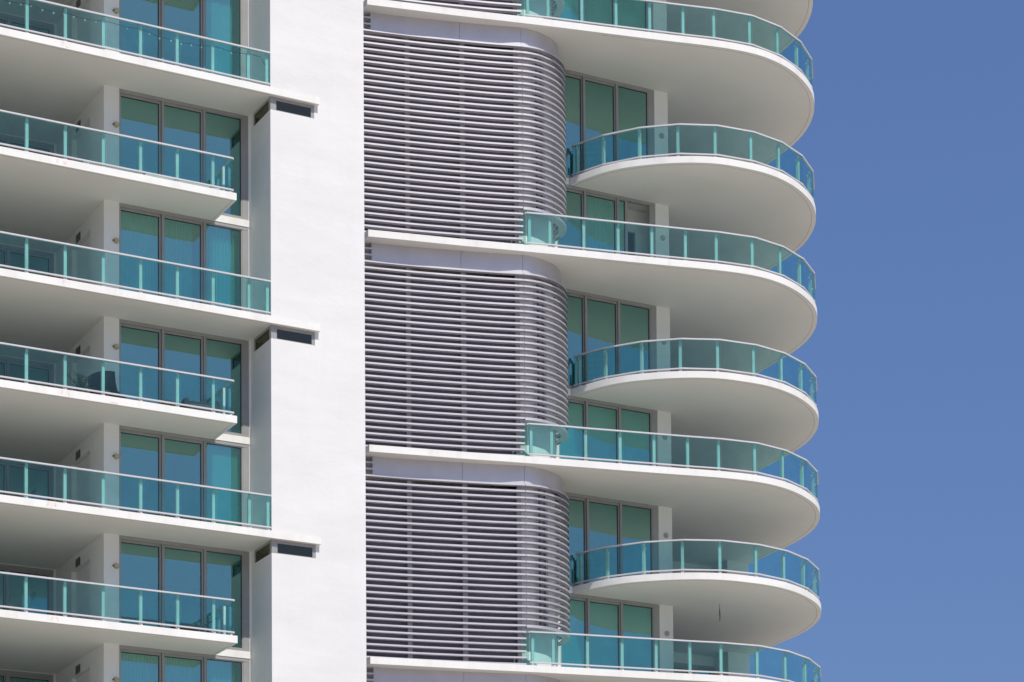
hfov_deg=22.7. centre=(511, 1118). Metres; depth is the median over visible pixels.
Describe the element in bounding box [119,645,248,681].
sliding window
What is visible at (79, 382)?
potted plant
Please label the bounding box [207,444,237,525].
roller blind
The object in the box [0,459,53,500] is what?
sliding window
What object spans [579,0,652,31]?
sliding window
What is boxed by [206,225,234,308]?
curtain
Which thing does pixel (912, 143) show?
sky
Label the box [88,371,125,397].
lounge chair
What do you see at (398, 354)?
apartment tower
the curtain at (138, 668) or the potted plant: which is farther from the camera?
the curtain at (138, 668)
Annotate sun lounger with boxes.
[170,618,216,631]
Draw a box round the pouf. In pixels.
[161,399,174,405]
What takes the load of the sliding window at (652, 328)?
in the apartment tower
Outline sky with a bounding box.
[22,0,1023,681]
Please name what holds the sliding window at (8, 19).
in the apartment tower
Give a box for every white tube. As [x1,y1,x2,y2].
[83,161,137,172]
[145,174,219,189]
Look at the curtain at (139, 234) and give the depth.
74.66 m
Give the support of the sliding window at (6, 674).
in the apartment tower
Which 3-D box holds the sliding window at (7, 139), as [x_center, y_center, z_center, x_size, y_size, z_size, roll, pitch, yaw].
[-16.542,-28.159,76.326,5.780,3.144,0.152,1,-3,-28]
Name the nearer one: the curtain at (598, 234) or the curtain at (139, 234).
the curtain at (139, 234)
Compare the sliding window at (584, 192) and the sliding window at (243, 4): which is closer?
the sliding window at (243, 4)
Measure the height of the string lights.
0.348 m
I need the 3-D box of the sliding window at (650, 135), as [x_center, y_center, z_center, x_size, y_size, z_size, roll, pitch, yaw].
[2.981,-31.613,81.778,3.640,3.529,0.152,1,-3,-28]
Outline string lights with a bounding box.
[6,0,264,64]
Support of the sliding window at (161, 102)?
in the apartment tower
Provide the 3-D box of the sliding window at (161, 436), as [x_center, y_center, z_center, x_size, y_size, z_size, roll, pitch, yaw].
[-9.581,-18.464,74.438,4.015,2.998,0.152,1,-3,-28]
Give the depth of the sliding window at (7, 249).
77.12 m
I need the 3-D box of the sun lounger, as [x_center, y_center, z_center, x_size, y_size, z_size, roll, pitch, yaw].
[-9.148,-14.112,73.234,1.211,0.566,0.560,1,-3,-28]
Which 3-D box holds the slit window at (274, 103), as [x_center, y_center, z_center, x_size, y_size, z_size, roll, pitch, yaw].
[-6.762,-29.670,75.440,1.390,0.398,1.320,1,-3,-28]
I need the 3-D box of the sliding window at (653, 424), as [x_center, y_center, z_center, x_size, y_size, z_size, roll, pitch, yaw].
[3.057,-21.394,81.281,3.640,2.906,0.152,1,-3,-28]
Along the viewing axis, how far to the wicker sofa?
73.81 m
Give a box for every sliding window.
[0,13,53,38]
[0,134,53,156]
[0,244,53,276]
[0,356,53,387]
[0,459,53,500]
[0,564,52,614]
[0,670,52,681]
[119,0,247,80]
[119,89,247,219]
[119,203,247,310]
[119,319,248,436]
[119,425,248,526]
[119,535,248,651]
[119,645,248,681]
[557,184,655,257]
[559,395,657,465]
[560,492,658,586]
[560,593,659,671]
[565,69,654,177]
[566,289,656,388]
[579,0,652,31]
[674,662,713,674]
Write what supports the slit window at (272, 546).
in the apartment tower
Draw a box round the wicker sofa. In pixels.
[180,398,219,412]
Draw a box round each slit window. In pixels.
[253,96,313,126]
[254,325,314,351]
[254,539,315,563]
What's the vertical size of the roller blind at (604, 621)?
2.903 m
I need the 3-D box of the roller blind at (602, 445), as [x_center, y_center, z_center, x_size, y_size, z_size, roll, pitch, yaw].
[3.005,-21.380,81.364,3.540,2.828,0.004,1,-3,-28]
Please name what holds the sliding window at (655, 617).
in the apartment tower
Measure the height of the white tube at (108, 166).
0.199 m
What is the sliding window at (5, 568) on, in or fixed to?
in the apartment tower
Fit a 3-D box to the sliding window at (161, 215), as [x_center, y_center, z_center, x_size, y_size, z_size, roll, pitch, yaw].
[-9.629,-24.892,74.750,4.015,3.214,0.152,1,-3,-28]
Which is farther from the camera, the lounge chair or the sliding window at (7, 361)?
the sliding window at (7, 361)
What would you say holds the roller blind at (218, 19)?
attached to the apartment tower
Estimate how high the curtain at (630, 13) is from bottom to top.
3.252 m
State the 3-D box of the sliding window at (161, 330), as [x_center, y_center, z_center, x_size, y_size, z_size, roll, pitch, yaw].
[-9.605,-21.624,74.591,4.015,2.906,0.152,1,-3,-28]
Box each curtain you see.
[121,211,191,301]
[121,653,233,681]
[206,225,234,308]
[557,0,644,30]
[586,196,609,252]
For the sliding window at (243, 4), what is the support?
in the apartment tower
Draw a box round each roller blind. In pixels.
[206,0,231,77]
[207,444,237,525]
[560,403,649,465]
[562,600,651,671]
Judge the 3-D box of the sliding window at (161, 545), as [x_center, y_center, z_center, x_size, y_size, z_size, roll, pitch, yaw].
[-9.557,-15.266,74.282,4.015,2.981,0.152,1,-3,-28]
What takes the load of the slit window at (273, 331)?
in the apartment tower
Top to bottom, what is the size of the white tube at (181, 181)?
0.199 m
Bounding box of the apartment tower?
[0,0,820,681]
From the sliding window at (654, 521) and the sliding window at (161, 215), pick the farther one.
the sliding window at (654, 521)
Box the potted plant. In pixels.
[67,372,94,392]

